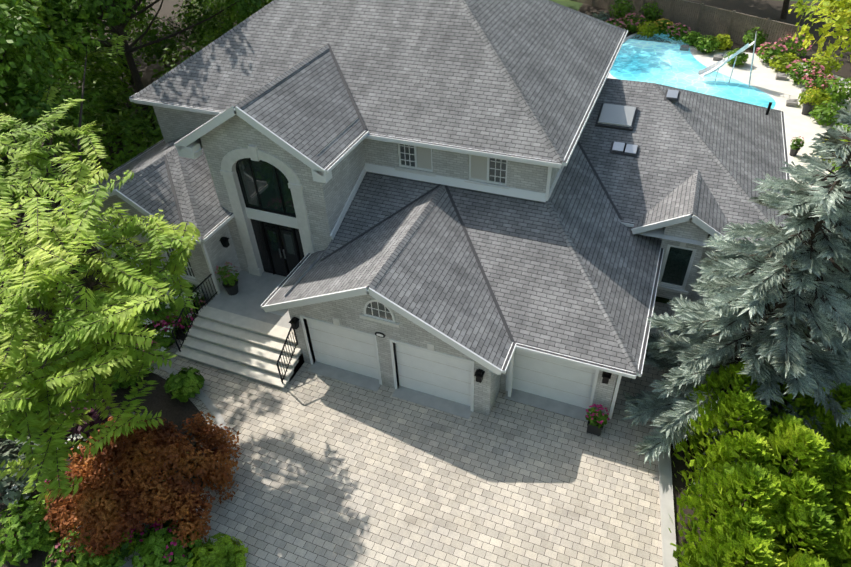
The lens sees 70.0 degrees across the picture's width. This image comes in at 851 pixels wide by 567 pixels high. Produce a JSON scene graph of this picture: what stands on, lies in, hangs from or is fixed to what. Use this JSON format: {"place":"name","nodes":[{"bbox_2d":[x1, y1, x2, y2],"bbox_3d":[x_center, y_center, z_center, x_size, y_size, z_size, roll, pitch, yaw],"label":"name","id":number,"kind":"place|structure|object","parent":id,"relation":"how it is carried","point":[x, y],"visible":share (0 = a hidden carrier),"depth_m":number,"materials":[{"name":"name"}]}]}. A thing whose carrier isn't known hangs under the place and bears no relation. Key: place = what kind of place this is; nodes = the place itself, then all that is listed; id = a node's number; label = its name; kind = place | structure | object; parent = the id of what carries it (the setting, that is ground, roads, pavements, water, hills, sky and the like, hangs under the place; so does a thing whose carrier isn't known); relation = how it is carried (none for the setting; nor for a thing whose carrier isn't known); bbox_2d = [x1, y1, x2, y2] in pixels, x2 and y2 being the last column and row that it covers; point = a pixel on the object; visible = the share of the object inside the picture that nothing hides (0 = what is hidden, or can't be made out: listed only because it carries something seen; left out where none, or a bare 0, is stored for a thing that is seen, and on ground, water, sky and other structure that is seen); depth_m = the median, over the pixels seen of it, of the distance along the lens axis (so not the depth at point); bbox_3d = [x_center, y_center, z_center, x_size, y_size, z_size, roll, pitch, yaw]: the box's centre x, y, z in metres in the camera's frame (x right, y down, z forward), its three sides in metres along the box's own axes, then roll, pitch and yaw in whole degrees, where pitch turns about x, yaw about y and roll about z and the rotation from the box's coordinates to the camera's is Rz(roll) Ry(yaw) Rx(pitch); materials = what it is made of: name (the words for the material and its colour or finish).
{"place":"outdoors","nodes":[
{"label":"outdoors","id":0,"kind":"place"},
{"bbox_2d":[119,312,680,566],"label":"stone curb","id":1,"kind":"structure","parent":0,"point":[666,497],"depth_m":16.27,"materials":[{"name":"stone"}]},
{"bbox_2d":[129,271,675,566],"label":"driveway paving","id":2,"kind":"structure","parent":0,"point":[330,472],"depth_m":16.65,"materials":[{"name":"grey stone"}]},
{"bbox_2d":[171,270,304,388],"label":"porch steps","id":3,"kind":"structure","parent":2,"relation":"on","point":[242,332],"depth_m":20.56,"materials":[{"name":"concrete"}]},
{"bbox_2d":[215,262,238,295],"bbox_3d":[-6.970,-0.171,21.559,0.812,1.285,0.805,-17,42,-17],"label":"potted plant","id":4,"kind":"object","parent":3,"relation":"on","point":[230,282],"visible":1,"depth_m":21.49,"materials":[{"name":"grey"}]},
{"bbox_2d":[585,404,609,435],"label":"flower pot","id":5,"kind":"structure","parent":2,"relation":"on","point":[596,419],"depth_m":17.35,"materials":[{"name":"grey"}]},
{"bbox_2d":[90,106,741,421],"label":"house walls","id":6,"kind":"structure","parent":0,"point":[325,203],"depth_m":19.52,"materials":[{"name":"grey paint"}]},
{"bbox_2d":[106,103,692,408],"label":"house glazing","id":7,"kind":"structure","parent":6,"relation":"in","point":[676,265],"depth_m":19.32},
{"bbox_2d":[56,30,789,418],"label":"house trim","id":8,"kind":"structure","parent":6,"relation":"attached to","point":[188,146],"depth_m":19.54,"materials":[{"name":"white paint"}]},
{"bbox_2d":[86,0,787,372],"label":"house roof","id":9,"kind":"structure","parent":6,"relation":"on","point":[570,266],"depth_m":20.10,"materials":[{"name":"grey tile"}]},
{"bbox_2d":[0,0,850,566],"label":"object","id":10,"kind":"structure","parent":0,"point":[174,410],"depth_m":19.29,"materials":[{"name":"soil"}]},
{"bbox_2d":[0,0,115,246],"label":"maple tree","id":11,"kind":"object","parent":10,"relation":"on","point":[16,64],"visible":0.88,"depth_m":20.20,"materials":[{"name":"green plant"}]},
{"bbox_2d":[0,0,151,128],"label":"maple tree","id":12,"kind":"object","parent":10,"relation":"on","point":[54,3],"visible":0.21,"depth_m":28.56,"materials":[{"name":"green plant"}]},
{"bbox_2d":[0,28,200,504],"bbox_3d":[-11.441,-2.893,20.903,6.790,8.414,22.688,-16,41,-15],"label":"honey locust tree","id":13,"kind":"object","parent":10,"relation":"on","point":[58,284],"visible":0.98,"depth_m":13.80,"materials":[{"name":"green plant"}]},
{"bbox_2d":[5,297,205,566],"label":"bed flowers","id":14,"kind":"object","parent":10,"relation":"on","point":[166,328],"visible":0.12,"depth_m":16.46,"materials":[{"name":"pink plant"}]},
{"bbox_2d":[0,281,247,566],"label":"bed shrubs","id":15,"kind":"object","parent":10,"relation":"on","point":[226,550],"visible":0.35,"depth_m":15.21,"materials":[{"name":"green plant"}]},
{"bbox_2d":[111,3,144,84],"bbox_3d":[-19.209,-19.064,35.947,15.116,14.746,16.538,13,42,18],"label":"maple tree","id":16,"kind":"object","parent":10,"relation":"on","point":[131,80],"visible":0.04,"depth_m":39.76,"materials":[{"name":"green plant"}]},
{"bbox_2d":[0,0,272,203],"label":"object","id":17,"kind":"object","parent":10,"relation":"on","point":[106,81],"visible":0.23,"depth_m":33.65,"materials":[{"name":"green plant"}]},
{"bbox_2d":[10,0,266,129],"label":"maple tree","id":18,"kind":"object","parent":10,"relation":"on","point":[84,14],"visible":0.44,"depth_m":25.30,"materials":[{"name":"green plant"}]},
{"bbox_2d":[44,411,242,558],"bbox_3d":[-7.451,4.965,15.907,4.986,2.354,4.245,-9,40,-7],"label":"japanese maple tree","id":19,"kind":"object","parent":10,"relation":"on","point":[141,458],"visible":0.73,"depth_m":15.17,"materials":[{"name":"brown plant"}]},
{"bbox_2d":[570,0,800,55],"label":"wooden fence","id":20,"kind":"object","parent":10,"relation":"on","point":[698,19],"visible":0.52,"depth_m":42.61,"materials":[{"name":"brown wood"}]},
{"bbox_2d":[621,108,850,496],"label":"blue spruce tree","id":21,"kind":"object","parent":10,"relation":"on","point":[791,335],"visible":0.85,"depth_m":14.33,"materials":[{"name":"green plant"}]},
{"bbox_2d":[668,361,850,566],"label":"cedar hedge","id":22,"kind":"object","parent":10,"relation":"on","point":[784,482],"visible":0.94,"depth_m":13.46,"materials":[{"name":"green plant"}]},
{"bbox_2d":[823,141,850,261],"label":"shrubs","id":23,"kind":"object","parent":10,"relation":"on","point":[839,162],"visible":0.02,"depth_m":21.90,"materials":[{"name":"green plant"}]},
{"bbox_2d":[550,0,849,303],"bbox_3d":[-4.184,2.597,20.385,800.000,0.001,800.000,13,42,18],"label":"ground","id":24,"kind":"structure","parent":0,"point":[576,5],"depth_m":50.01,"materials":[{"name":"green plant"}]},
{"bbox_2d":[578,0,850,79],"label":"garden beds","id":25,"kind":"object","parent":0,"point":[770,9],"depth_m":45.74,"materials":[{"name":"green plant"}]},
{"bbox_2d":[592,0,850,185],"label":"flowering shrubs","id":26,"kind":"object","parent":25,"relation":"on","point":[782,62],"visible":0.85,"depth_m":38.41,"materials":[{"name":"green plant"}]},
{"bbox_2d":[780,0,789,19],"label":"tree","id":27,"kind":"object","parent":25,"relation":"on","point":[784,11],"visible":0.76,"depth_m":45.12,"materials":[{"name":"brown plant"}]},
{"bbox_2d":[788,0,850,61],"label":"locust tree","id":28,"kind":"object","parent":25,"relation":"on","point":[842,13],"visible":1,"depth_m":25.55,"materials":[{"name":"yellow plant"}]},
{"bbox_2d":[607,32,850,194],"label":"pool deck paving","id":29,"kind":"structure","parent":0,"point":[666,64],"depth_m":37.48,"materials":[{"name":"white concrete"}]},
{"bbox_2d":[698,31,756,87],"bbox_3d":[17.996,-13.416,35.970,3.014,3.058,1.138,13,42,18],"label":"pool slide","id":30,"kind":"object","parent":29,"relation":"on","point":[706,71],"visible":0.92,"depth_m":36.42,"materials":[{"name":"white paint"}]},
{"bbox_2d":[789,136,804,155],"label":"potted plant","id":31,"kind":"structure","parent":29,"relation":"on","point":[795,148],"depth_m":29.33,"materials":[{"name":"grey"}]},
{"bbox_2d":[801,86,820,115],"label":"potted plant","id":32,"kind":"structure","parent":29,"relation":"on","point":[808,106],"depth_m":32.63,"materials":[{"name":"grey"}]}
]}

